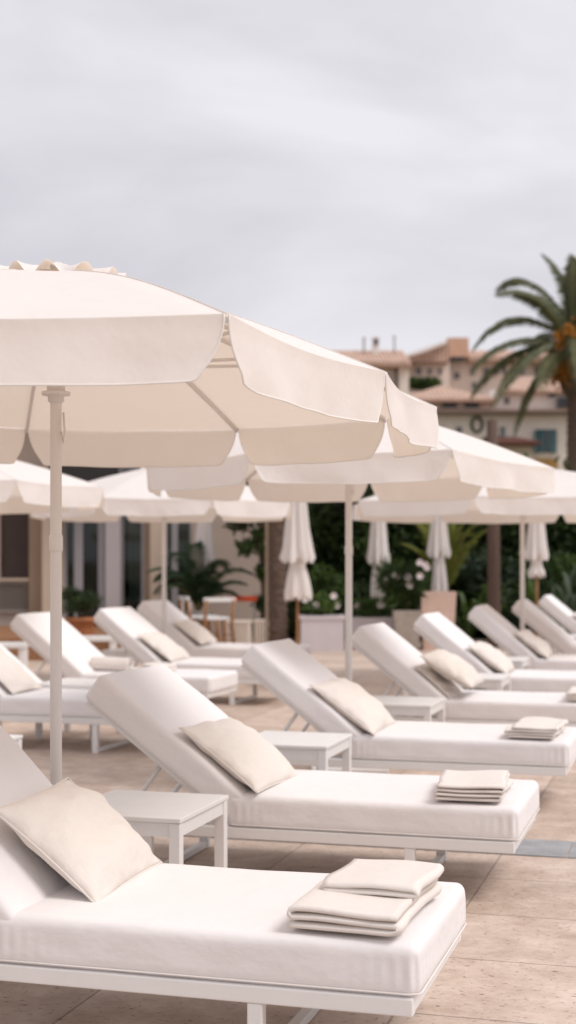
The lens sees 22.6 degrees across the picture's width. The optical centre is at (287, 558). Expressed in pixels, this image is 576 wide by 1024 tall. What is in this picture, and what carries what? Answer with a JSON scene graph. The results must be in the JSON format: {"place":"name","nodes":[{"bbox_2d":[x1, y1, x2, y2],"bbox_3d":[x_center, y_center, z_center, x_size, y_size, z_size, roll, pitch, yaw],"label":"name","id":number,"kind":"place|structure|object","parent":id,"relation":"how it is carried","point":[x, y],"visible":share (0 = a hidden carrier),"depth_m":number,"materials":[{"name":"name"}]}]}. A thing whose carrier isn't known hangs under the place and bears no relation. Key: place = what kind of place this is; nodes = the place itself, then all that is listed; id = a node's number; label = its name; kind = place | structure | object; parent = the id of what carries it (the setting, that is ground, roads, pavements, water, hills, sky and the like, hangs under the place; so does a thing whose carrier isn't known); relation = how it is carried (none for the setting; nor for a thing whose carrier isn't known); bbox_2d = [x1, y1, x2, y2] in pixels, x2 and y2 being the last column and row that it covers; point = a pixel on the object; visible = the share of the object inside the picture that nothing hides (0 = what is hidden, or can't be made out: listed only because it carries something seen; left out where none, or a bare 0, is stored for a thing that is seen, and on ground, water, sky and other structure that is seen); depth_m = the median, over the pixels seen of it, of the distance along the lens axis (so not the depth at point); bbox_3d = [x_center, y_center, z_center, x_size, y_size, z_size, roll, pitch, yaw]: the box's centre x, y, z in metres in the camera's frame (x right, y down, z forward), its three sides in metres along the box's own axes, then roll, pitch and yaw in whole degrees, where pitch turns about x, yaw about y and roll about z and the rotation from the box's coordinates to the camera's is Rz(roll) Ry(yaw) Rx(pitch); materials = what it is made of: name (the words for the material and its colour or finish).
{"place":"outdoors","nodes":[
{"label":"outdoors","id":0,"kind":"place"},
{"bbox_2d":[0,640,575,1023],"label":"patio","id":1,"kind":"structure","parent":0,"point":[511,959],"depth_m":5.94,"materials":[{"name":"stone"}]},
{"bbox_2d":[0,642,28,666],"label":"side table","id":2,"kind":"object","parent":1,"relation":"on","point":[22,657],"visible":0.66,"depth_m":18.44,"materials":[{"name":"white paint"}]},
{"bbox_2d":[10,735,22,747],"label":"side table","id":3,"kind":"object","parent":1,"relation":"on","point":[17,739],"visible":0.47,"depth_m":7.97,"materials":[{"name":"white paint"}]},
{"bbox_2d":[0,460,104,513],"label":"parasol","id":4,"kind":"object","parent":1,"relation":"on","point":[24,488],"visible":0.87,"depth_m":12.10,"materials":[{"name":"beige fabric"}]},
{"bbox_2d":[0,626,120,660],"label":"deck","id":5,"kind":"structure","parent":1,"relation":"on","point":[7,634],"depth_m":20.00,"materials":[{"name":"brown wood"}]},
{"bbox_2d":[65,617,94,635],"bbox_3d":[-2.950,0.973,20.500,0.433,0.270,0.433,0,0,0],"label":"plant pot","id":6,"kind":"object","parent":5,"relation":"on","point":[83,626],"visible":0.74,"depth_m":20.33,"materials":[{"name":"ceramic"}]},
{"bbox_2d":[62,583,105,617],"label":"potted bush","id":7,"kind":"object","parent":6,"relation":"on","point":[78,602],"visible":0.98,"depth_m":20.42,"materials":[{"name":"green plant"}]},
{"bbox_2d":[0,643,129,753],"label":"sun lounger","id":8,"kind":"object","parent":1,"relation":"on","point":[32,706],"visible":0.44,"depth_m":10.62,"materials":[{"name":"white fabric"}]},
{"bbox_2d":[0,647,42,693],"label":"pillow","id":9,"kind":"object","parent":8,"relation":"on","point":[15,677],"visible":1,"depth_m":10.94,"materials":[{"name":"beige fabric"}]},
{"bbox_2d":[35,678,120,741],"bbox_3d":[-1.661,1.201,11.500,0.514,0.438,0.580,0,0,16],"label":"side table","id":10,"kind":"object","parent":1,"relation":"on","point":[77,683],"visible":0.4,"depth_m":11.30,"materials":[{"name":"white paint"}]},
{"bbox_2d":[84,636,116,653],"bbox_3d":[-2.624,1.240,19.600,0.588,0.360,0.400,0,0,0],"label":"side table","id":11,"kind":"object","parent":1,"relation":"on","point":[112,643],"visible":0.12,"depth_m":19.41,"materials":[{"name":"white paint"}]},
{"bbox_2d":[103,647,133,657],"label":"side table","id":12,"kind":"object","parent":1,"relation":"on","point":[116,652],"visible":0.23,"depth_m":15.36,"materials":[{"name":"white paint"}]},
{"bbox_2d":[10,612,237,698],"bbox_3d":[-1.515,0.959,13.055,1.994,0.921,0.802,0,0,16],"label":"sun lounger","id":13,"kind":"object","parent":1,"relation":"on","point":[79,650],"visible":0.52,"depth_m":12.89,"materials":[{"name":"white fabric"}]},
{"bbox_2d":[90,657,133,670],"bbox_3d":[-1.586,0.948,12.945,0.408,0.125,0.127,0,0,26],"label":"rolled towel","id":14,"kind":"object","parent":13,"relation":"on","point":[110,663],"visible":0.99,"depth_m":12.90,"materials":[{"name":"white fabric"}]},
{"bbox_2d":[142,662,176,670],"bbox_3d":[-1.152,0.972,12.847,0.247,0.073,0.307,0,0,16],"label":"folded towel","id":15,"kind":"object","parent":13,"relation":"on","point":[172,667],"visible":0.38,"depth_m":12.83,"materials":[{"name":"white fabric"}]},
{"bbox_2d":[0,429,268,643],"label":"poolside building","id":16,"kind":"structure","parent":1,"relation":"on","point":[112,563],"depth_m":24.00,"materials":[{"name":"beige paint"}]},
{"bbox_2d":[0,514,28,580],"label":"window","id":17,"kind":"structure","parent":16,"relation":"in","point":[14,527],"depth_m":24.08,"materials":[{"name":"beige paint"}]},
{"bbox_2d":[64,521,104,619],"bbox_3d":[-3.367,-0.095,24.200,0.733,2.970,0.300,0,0,0],"label":"door","id":18,"kind":"structure","parent":16,"relation":"in","point":[76,529],"depth_m":24.05,"materials":[{"name":"grey glass"}]},
{"bbox_2d":[122,467,143,611],"bbox_3d":[-2.580,-0.095,24.200,0.387,2.970,0.300,0,0,0],"label":"door","id":19,"kind":"structure","parent":16,"relation":"in","point":[136,529],"depth_m":24.30,"materials":[{"name":"grey"}]},
{"bbox_2d":[166,523,191,614],"bbox_3d":[-1.833,-0.095,24.200,0.467,2.970,0.300,0,0,0],"label":"door","id":20,"kind":"structure","parent":16,"relation":"in","point":[180,532],"depth_m":24.05,"materials":[{"name":"grey"}]},
{"bbox_2d":[30,467,291,634],"bbox_3d":[-1.369,0.175,16.016,2.828,2.490,2.843,0,0,0],"label":"parasol","id":21,"kind":"object","parent":1,"relation":"on","point":[130,496],"visible":0.65,"depth_m":15.09,"materials":[{"name":"beige fabric"}]},
{"bbox_2d":[102,790,228,867],"bbox_3d":[-0.573,1.201,5.772,0.514,0.438,0.580,0,0,16],"label":"side table","id":22,"kind":"object","parent":1,"relation":"on","point":[174,817],"visible":0.49,"depth_m":5.71,"materials":[{"name":"white paint"}]},
{"bbox_2d":[93,607,260,704],"bbox_3d":[-0.955,0.959,14.455,1.994,0.921,0.802,0,0,16],"label":"sun lounger","id":23,"kind":"object","parent":1,"relation":"on","point":[123,627],"visible":0.41,"depth_m":14.26,"materials":[{"name":"white fabric"}]},
{"bbox_2d":[137,632,191,661],"bbox_3d":[-1.229,0.873,14.429,0.446,0.138,0.585,37,10,13],"label":"pillow","id":24,"kind":"object","parent":23,"relation":"on","point":[167,647],"visible":1,"depth_m":14.26,"materials":[{"name":"beige fabric"}]},
{"bbox_2d":[185,610,211,629],"bbox_3d":[-1.412,1.120,22.700,0.429,0.600,0.429,0,0,0],"label":"plant pot","id":25,"kind":"object","parent":1,"relation":"on","point":[200,612],"visible":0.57,"depth_m":22.51,"materials":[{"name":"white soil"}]},
{"bbox_2d":[146,540,255,610],"bbox_3d":[-1.367,0.285,22.718,1.768,1.165,1.213,0,0,0],"label":"fan palm","id":26,"kind":"object","parent":25,"relation":"in","point":[197,585],"visible":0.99,"depth_m":22.60,"materials":[{"name":"green plant"}]},
{"bbox_2d":[178,596,219,642],"bbox_3d":[-1.374,1.003,22.194,0.545,0.840,0.526,0,0,-20],"label":"wooden chair","id":27,"kind":"object","parent":1,"relation":"on","point":[181,599],"visible":0.49,"depth_m":22.05,"materials":[{"name":"beige wood"}]},
{"bbox_2d":[193,521,216,642],"bbox_3d":[-1.340,0.015,23.200,0.440,2.810,0.440,0,0,0],"label":"closed parasol","id":28,"kind":"object","parent":1,"relation":"on","point":[204,533],"visible":0.27,"depth_m":23.10,"materials":[{"name":"beige fabric"}]},
{"bbox_2d":[195,598,235,642],"bbox_3d":[-1.098,1.003,21.582,0.526,0.840,0.545,0,0,-20],"label":"wooden chair","id":29,"kind":"object","parent":1,"relation":"on","point":[232,601],"visible":0.81,"depth_m":21.43,"materials":[{"name":"beige wood"}]},
{"bbox_2d":[0,259,438,784],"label":"parasol","id":30,"kind":"object","parent":1,"relation":"on","point":[109,367],"visible":0.99,"depth_m":5.10,"materials":[{"name":"beige fabric"}]},
{"bbox_2d":[132,600,310,661],"bbox_3d":[-0.785,0.959,16.955,1.994,0.921,0.802,0,0,16],"label":"sun lounger","id":31,"kind":"object","parent":1,"relation":"on","point":[150,612],"visible":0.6,"depth_m":16.75,"materials":[{"name":"white fabric"}]},
{"bbox_2d":[172,619,217,644],"bbox_3d":[-1.081,0.853,16.936,0.446,0.132,0.585,37,10,13],"label":"pillow","id":32,"kind":"object","parent":31,"relation":"on","point":[197,632],"visible":1,"depth_m":16.77,"materials":[{"name":"beige fabric"}]},
{"bbox_2d":[0,725,465,1023],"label":"sun lounger","id":33,"kind":"object","parent":1,"relation":"on","point":[205,932],"visible":0.68,"depth_m":4.04,"materials":[{"name":"white fabric"}]},
{"bbox_2d":[0,777,162,902],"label":"pillow","id":34,"kind":"object","parent":33,"relation":"on","point":[92,846],"visible":1,"depth_m":4.41,"materials":[{"name":"beige fabric"}]},
{"bbox_2d":[287,858,443,936],"bbox_3d":[0.226,0.958,4.117,0.347,0.102,0.535,0,0,19],"label":"folded towel","id":35,"kind":"object","parent":33,"relation":"on","point":[386,898],"visible":1,"depth_m":4.03,"materials":[{"name":"white fabric"}]},
{"bbox_2d":[226,620,252,643],"bbox_3d":[-0.750,1.190,22.300,0.359,0.460,0.359,0,0,8],"label":"slatted stool","id":36,"kind":"object","parent":1,"relation":"on","point":[247,631],"visible":0.53,"depth_m":22.14,"materials":[{"name":"beige paint"}]},
{"bbox_2d":[229,596,256,643],"bbox_3d":[-0.712,1.010,22.900,0.440,0.820,0.400,0,0,0],"label":"orange table","id":37,"kind":"object","parent":1,"relation":"on","point":[253,599],"visible":0.59,"depth_m":22.71,"materials":[{"name":"paint"}]},
{"bbox_2d":[222,478,268,642],"bbox_3d":[-0.471,-0.070,22.990,1.181,2.989,0.688,0,0,0],"label":"climbing tree","id":38,"kind":"object","parent":1,"relation":"on","point":[258,538],"visible":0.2,"depth_m":22.96,"materials":[{"name":"green plant"}]},
{"bbox_2d":[254,619,268,643],"bbox_3d":[-0.338,1.185,22.500,0.350,0.470,0.350,0,0,8],"label":"slatted stool","id":39,"kind":"object","parent":1,"relation":"on","point":[257,630],"visible":0.49,"depth_m":22.35,"materials":[{"name":"beige paint"}]},
{"bbox_2d":[265,521,267,641],"bbox_3d":[-0.297,0.165,20.200,0.100,2.510,0.097,0,0,0],"label":"post","id":40,"kind":"object","parent":1,"relation":"on","point":[266,581],"visible":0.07,"depth_m":20.18,"materials":[{"name":"beige paint"}]},
{"bbox_2d":[268,517,288,640],"bbox_3d":[-0.159,-0.303,22.381,2.175,3.446,2.190,0,0,0],"label":"palm tree","id":41,"kind":"object","parent":1,"relation":"on","point":[277,606],"visible":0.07,"depth_m":22.27,"materials":[{"name":"brown plant"}]},
{"bbox_2d":[280,502,314,656],"bbox_3d":[0.131,0.015,19.992,0.499,2.810,0.499,0,0,0],"label":"closed parasol","id":42,"kind":"object","parent":1,"relation":"on","point":[297,552],"visible":0.81,"depth_m":19.90,"materials":[{"name":"beige fabric"}]},
{"bbox_2d":[259,731,351,771],"bbox_3d":[0.034,1.201,7.867,0.514,0.438,0.580,0,0,16],"label":"side table","id":43,"kind":"object","parent":1,"relation":"on","point":[321,748],"visible":0.44,"depth_m":7.74,"materials":[{"name":"white paint"}]},
{"bbox_2d":[86,664,539,864],"bbox_3d":[0.098,0.970,6.540,1.994,0.901,0.802,0,0,16],"label":"sun lounger","id":44,"kind":"object","parent":1,"relation":"on","point":[149,711],"visible":0.81,"depth_m":6.23,"materials":[{"name":"white fabric"}]},
{"bbox_2d":[179,717,298,793],"bbox_3d":[-0.198,0.875,6.541,0.457,0.144,0.635,38,10,16],"label":"pillow","id":45,"kind":"object","parent":44,"relation":"on","point":[254,760],"visible":0.99,"depth_m":6.36,"materials":[{"name":"beige fabric"}]},
{"bbox_2d":[434,769,513,801],"bbox_3d":[0.801,0.973,6.204,0.314,0.072,0.507,0,0,13],"label":"folded towel","id":46,"kind":"object","parent":44,"relation":"on","point":[483,785],"visible":1,"depth_m":6.00,"materials":[{"name":"white fabric"}]},
{"bbox_2d":[299,615,344,650],"bbox_3d":[0.526,1.150,22.275,0.700,0.540,0.590,0,0,0],"label":"planter","id":47,"kind":"object","parent":1,"relation":"on","point":[322,633],"visible":0.86,"depth_m":22.00,"materials":[{"name":"white paint"}]},
{"bbox_2d":[300,590,340,615],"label":"leafy plant","id":48,"kind":"object","parent":47,"relation":"in","point":[319,604],"visible":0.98,"depth_m":22.12,"materials":[{"name":"green plant"}]},
{"bbox_2d":[287,561,358,633],"bbox_3d":[0.446,0.745,24.550,1.737,1.408,1.226,0,0,0],"label":"shrub","id":49,"kind":"object","parent":1,"relation":"on","point":[327,582],"visible":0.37,"depth_m":24.23,"materials":[{"name":"green plant"}]},
{"bbox_2d":[147,418,554,773],"bbox_3d":[0.281,0.175,9.719,2.668,2.490,2.847,0,0,28],"label":"parasol","id":50,"kind":"object","parent":1,"relation":"on","point":[455,465],"visible":0.69,"depth_m":9.29,"materials":[{"name":"beige fabric"}]},
{"bbox_2d":[328,571,389,630],"bbox_3d":[1.226,0.814,24.935,1.828,1.273,1.120,0,0,0],"label":"shrub","id":51,"kind":"object","parent":1,"relation":"on","point":[362,591],"visible":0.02,"depth_m":24.71,"materials":[{"name":"green plant"}]},
{"bbox_2d":[344,616,392,648],"bbox_3d":[1.350,1.175,22.900,0.906,0.490,0.640,0,0,0],"label":"planter","id":52,"kind":"object","parent":1,"relation":"on","point":[357,622],"visible":0.13,"depth_m":22.60,"materials":[{"name":"white paint"}]},
{"bbox_2d":[335,596,392,617],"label":"leafy plant","id":53,"kind":"object","parent":52,"relation":"in","point":[367,607],"visible":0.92,"depth_m":22.75,"materials":[{"name":"green plant"}]},
{"bbox_2d":[366,493,389,599],"bbox_3d":[1.463,0.015,23.300,0.440,2.810,0.440,0,0,0],"label":"closed parasol","id":54,"kind":"object","parent":1,"relation":"on","point":[377,547],"visible":0.49,"depth_m":23.21,"materials":[{"name":"beige fabric"}]},
{"bbox_2d":[197,824,575,857],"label":"paving strip","id":55,"kind":"object","parent":1,"relation":"on","point":[551,848],"visible":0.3,"depth_m":7.03,"materials":[{"name":"grey stone"}]},
{"bbox_2d":[392,610,420,649],"bbox_3d":[1.834,1.110,22.300,0.423,0.620,0.423,0,0,0],"label":"plant pot","id":56,"kind":"object","parent":1,"relation":"on","point":[403,623],"visible":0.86,"depth_m":22.11,"materials":[{"name":"beige concrete"}]},
{"bbox_2d":[369,555,432,611],"bbox_3d":[1.752,0.421,22.296,1.010,0.978,0.963,0,0,0],"label":"flowering plant","id":57,"kind":"object","parent":56,"relation":"in","point":[400,586],"visible":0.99,"depth_m":22.17,"materials":[{"name":"green plant"}]},
{"bbox_2d":[241,639,575,776],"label":"sun lounger","id":58,"kind":"object","parent":1,"relation":"on","point":[288,672],"visible":0.78,"depth_m":8.31,"materials":[{"name":"white fabric"}]},
{"bbox_2d":[310,677,396,734],"bbox_3d":[0.409,0.871,8.639,0.476,0.156,0.645,37,10,14],"label":"pillow","id":59,"kind":"object","parent":58,"relation":"on","point":[359,706],"visible":0.99,"depth_m":8.43,"materials":[{"name":"beige fabric"}]},
{"bbox_2d":[504,717,568,738],"bbox_3d":[1.430,0.972,8.295,0.315,0.073,0.506,0,0,18],"label":"folded towel","id":60,"kind":"object","parent":58,"relation":"on","point":[539,727],"visible":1,"depth_m":8.10,"materials":[{"name":"white fabric"}]},
{"bbox_2d":[373,696,445,721],"bbox_3d":[0.786,1.201,9.962,0.514,0.438,0.580,0,0,16],"label":"side table","id":61,"kind":"object","parent":1,"relation":"on","point":[426,707],"visible":0.36,"depth_m":9.75,"materials":[{"name":"white paint"}]},
{"bbox_2d":[369,571,463,637],"bbox_3d":[2.185,0.828,24.863,1.693,1.430,1.133,0,0,41],"label":"shrub","id":62,"kind":"object","parent":1,"relation":"on","point":[428,583],"visible":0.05,"depth_m":24.64,"materials":[{"name":"green plant"}]},
{"bbox_2d":[418,591,456,649],"bbox_3d":[2.325,0.970,22.500,0.552,0.900,0.552,0,0,0],"label":"plant pot","id":63,"kind":"object","parent":1,"relation":"on","point":[443,603],"visible":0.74,"depth_m":22.24,"materials":[{"name":"ceramic"}]},
{"bbox_2d":[426,515,450,590],"bbox_3d":[2.436,0.015,23.200,0.440,2.810,0.440,0,0,0],"label":"closed parasol","id":64,"kind":"object","parent":1,"relation":"on","point":[438,548],"visible":0.64,"depth_m":23.12,"materials":[{"name":"beige fabric"}]},
{"bbox_2d":[399,523,486,588],"bbox_3d":[2.630,-0.085,24.066,1.414,1.427,1.058,0,0,27],"label":"lime palm","id":65,"kind":"object","parent":1,"relation":"on","point":[454,561],"visible":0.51,"depth_m":23.92,"materials":[{"name":"green plant"}]},
{"bbox_2d":[352,622,575,726],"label":"sun lounger","id":66,"kind":"object","parent":1,"relation":"on","point":[394,656],"visible":0.78,"depth_m":10.48,"materials":[{"name":"white fabric"}]},
{"bbox_2d":[415,663,462,698],"bbox_3d":[1.142,0.909,10.712,0.387,0.068,0.565,43,11,12],"label":"pillow","id":67,"kind":"object","parent":66,"relation":"on","point":[449,689],"visible":0.73,"depth_m":10.54,"materials":[{"name":"beige fabric"}]},
{"bbox_2d":[420,649,483,687],"bbox_3d":[1.224,0.808,10.667,0.446,0.169,0.586,31,8,14],"label":"pillow","id":68,"kind":"object","parent":67,"relation":"on","point":[453,667],"visible":1,"depth_m":10.45,"materials":[{"name":"beige fabric"}]},
{"bbox_2d":[566,686,575,700],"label":"folded towel","id":69,"kind":"object","parent":66,"relation":"on","point":[571,694],"visible":1,"depth_m":10.19,"materials":[{"name":"white fabric"}]},
{"bbox_2d":[352,469,575,630],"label":"parasol","id":70,"kind":"object","parent":1,"relation":"on","point":[482,508],"visible":0.7,"depth_m":14.90,"materials":[{"name":"beige fabric"}]},
{"bbox_2d":[455,586,486,638],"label":"spiky plant","id":71,"kind":"object","parent":1,"relation":"on","point":[468,627],"visible":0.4,"depth_m":23.55,"materials":[{"name":"green plant"}]},
{"bbox_2d":[455,673,510,690],"bbox_3d":[1.573,1.201,12.057,0.514,0.438,0.580,0,0,16],"label":"side table","id":72,"kind":"object","parent":1,"relation":"on","point":[498,681],"visible":0.34,"depth_m":11.81,"materials":[{"name":"white paint"}]},
{"bbox_2d":[457,582,515,618],"bbox_3d":[3.447,0.912,23.927,1.434,1.059,0.686,0,0,0],"label":"spiky plant","id":73,"kind":"object","parent":1,"relation":"on","point":[502,606],"visible":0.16,"depth_m":23.93,"materials":[{"name":"green plant"}]},
{"bbox_2d":[404,612,575,695],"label":"sun lounger","id":74,"kind":"object","parent":1,"relation":"on","point":[437,630],"visible":0.66,"depth_m":12.62,"materials":[{"name":"white fabric"}]},
{"bbox_2d":[467,641,514,673],"bbox_3d":[1.818,0.873,12.799,0.426,0.149,0.585,37,10,13],"label":"pillow","id":75,"kind":"object","parent":74,"relation":"on","point":[493,658],"visible":1,"depth_m":12.59,"materials":[{"name":"beige fabric"}]},
{"bbox_2d":[487,418,500,647],"bbox_3d":[3.277,-0.410,22.995,0.220,3.660,0.215,-1,0,0],"label":"post","id":76,"kind":"object","parent":1,"relation":"on","point":[493,571],"visible":0.48,"depth_m":22.92,"materials":[{"name":"brown wood"}]},
{"bbox_2d":[472,656,529,689],"bbox_3d":[2.085,1.201,14.152,0.514,0.438,0.580,0,0,16],"label":"side table","id":77,"kind":"object","parent":1,"relation":"on","point":[519,662],"visible":0.29,"depth_m":13.99,"materials":[{"name":"white paint"}]},
{"bbox_2d":[465,575,549,629],"bbox_3d":[3.780,0.862,24.596,1.669,1.159,0.894,0,0,15],"label":"spiky plant","id":78,"kind":"object","parent":1,"relation":"on","point":[514,620],"visible":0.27,"depth_m":24.42,"materials":[{"name":"green plant"}]},
{"bbox_2d":[467,604,575,670],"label":"sun lounger","id":79,"kind":"object","parent":1,"relation":"on","point":[494,625],"visible":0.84,"depth_m":14.71,"materials":[{"name":"white fabric"}]},
{"bbox_2d":[515,629,553,657],"bbox_3d":[2.557,0.874,14.893,0.427,0.142,0.585,39,10,13],"label":"pillow","id":80,"kind":"object","parent":79,"relation":"on","point":[535,643],"visible":1,"depth_m":14.69,"materials":[{"name":"beige fabric"}]},
{"bbox_2d":[502,568,562,636],"bbox_3d":[4.099,0.797,24.036,1.848,1.289,1.014,0,0,0],"label":"spiky plant","id":81,"kind":"object","parent":1,"relation":"on","point":[530,595],"visible":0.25,"depth_m":23.91,"materials":[{"name":"green plant"}]},
{"bbox_2d":[525,523,548,636],"bbox_3d":[3.888,0.015,22.500,0.440,2.810,0.440,0,0,0],"label":"closed parasol","id":82,"kind":"object","parent":1,"relation":"on","point":[536,551],"visible":0.7,"depth_m":22.42,"materials":[{"name":"beige fabric"}]},
{"bbox_2d":[508,599,575,656],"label":"sun lounger","id":83,"kind":"object","parent":1,"relation":"on","point":[542,624],"visible":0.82,"depth_m":16.81,"materials":[{"name":"white fabric"}]},
{"bbox_2d":[508,566,575,630],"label":"spiky plant","id":84,"kind":"object","parent":1,"relation":"on","point":[563,586],"visible":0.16,"depth_m":24.42,"materials":[{"name":"green plant"}]},
{"bbox_2d":[538,595,575,653],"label":"sun lounger","id":85,"kind":"object","parent":1,"relation":"on","point":[557,611],"visible":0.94,"depth_m":18.93,"materials":[{"name":"white fabric"}]},
{"bbox_2d":[546,571,575,633],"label":"spiky plant","id":86,"kind":"object","parent":1,"relation":"on","point":[569,599],"visible":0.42,"depth_m":23.25,"materials":[{"name":"green plant"}]},
{"bbox_2d":[0,0,575,354],"label":"sky","id":87,"kind":"structure","parent":0,"point":[330,174],"materials":[{"name":"grey"}]},
{"bbox_2d":[333,336,410,489],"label":"village house","id":88,"kind":"structure","parent":0,"point":[394,364],"depth_m":82.00,"materials":[{"name":"paint"}]},
{"bbox_2d":[288,635,544,639],"bbox_3d":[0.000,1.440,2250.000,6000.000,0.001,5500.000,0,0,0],"label":"ground","id":89,"kind":"structure","parent":0,"point":[293,637],"depth_m":25.89,"materials":[{"name":"beige stone"}]},
{"bbox_2d":[406,341,449,392],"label":"village house","id":90,"kind":"structure","parent":89,"relation":"on","point":[432,361],"depth_m":84.82,"materials":[{"name":"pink paint"}]},
{"bbox_2d":[415,367,421,374],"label":"window","id":91,"kind":"structure","parent":90,"relation":"in","point":[418,370],"depth_m":84.91,"materials":[{"name":"grey glass"}]},
{"bbox_2d":[287,451,575,638],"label":"hedge","id":92,"kind":"object","parent":89,"relation":"on","point":[327,525],"visible":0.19,"depth_m":25.79,"materials":[{"name":"green plant"}]},
{"bbox_2d":[457,548,559,637],"bbox_3d":[3.956,0.625,25.348,1.873,1.651,1.286,0,0,23],"label":"shrub","id":93,"kind":"object","parent":89,"relation":"on","point":[509,572],"visible":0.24,"depth_m":25.14,"materials":[{"name":"green plant"}]},
{"bbox_2d":[470,253,575,471],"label":"date palm","id":94,"kind":"object","parent":89,"relation":"on","point":[562,320],"visible":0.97,"depth_m":44.81,"materials":[{"name":"green plant"}]},
{"bbox_2d":[514,544,575,633],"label":"shrub","id":95,"kind":"object","parent":89,"relation":"on","point":[567,565],"visible":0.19,"depth_m":25.23,"materials":[{"name":"green plant"}]},
{"bbox_2d":[409,375,442,391],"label":"terrace bush","id":96,"kind":"object","parent":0,"point":[423,384],"visible":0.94,"depth_m":82.88,"materials":[{"name":"green plant"}]},
{"bbox_2d":[411,377,567,469],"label":"village house","id":97,"kind":"structure","parent":0,"point":[541,435],"depth_m":70.00,"materials":[{"name":"beige paint"}]},
{"bbox_2d":[455,426,462,432],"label":"window","id":98,"kind":"structure","parent":97,"relation":"in","point":[457,428],"depth_m":69.93,"materials":[{"name":"grey glass"}]},
{"bbox_2d":[499,426,504,436],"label":"window","id":99,"kind":"structure","parent":97,"relation":"in","point":[501,428],"depth_m":69.93,"materials":[{"name":"grey glass"}]},
{"bbox_2d":[503,397,509,404],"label":"window","id":100,"kind":"structure","parent":97,"relation":"in","point":[506,400],"depth_m":71.35,"materials":[{"name":"grey glass"}]},
{"bbox_2d":[538,429,556,452],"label":"window","id":101,"kind":"structure","parent":97,"relation":"in","point":[546,430],"depth_m":69.93,"materials":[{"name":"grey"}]},
{"bbox_2d":[446,338,559,394],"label":"village house","id":102,"kind":"structure","parent":0,"point":[464,359],"depth_m":87.00,"materials":[{"name":"beige paint"}]},
{"bbox_2d":[454,372,459,379],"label":"window","id":103,"kind":"structure","parent":102,"relation":"in","point":[456,374],"depth_m":86.91,"materials":[{"name":"grey glass"}]},
{"bbox_2d":[483,367,488,375],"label":"window","id":104,"kind":"structure","parent":102,"relation":"in","point":[485,369],"depth_m":86.95,"materials":[{"name":"grey glass"}]},
{"bbox_2d":[546,634,575,653],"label":"side table","id":105,"kind":"object","parent":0,"point":[572,635],"visible":0.01,"depth_m":18.58,"materials":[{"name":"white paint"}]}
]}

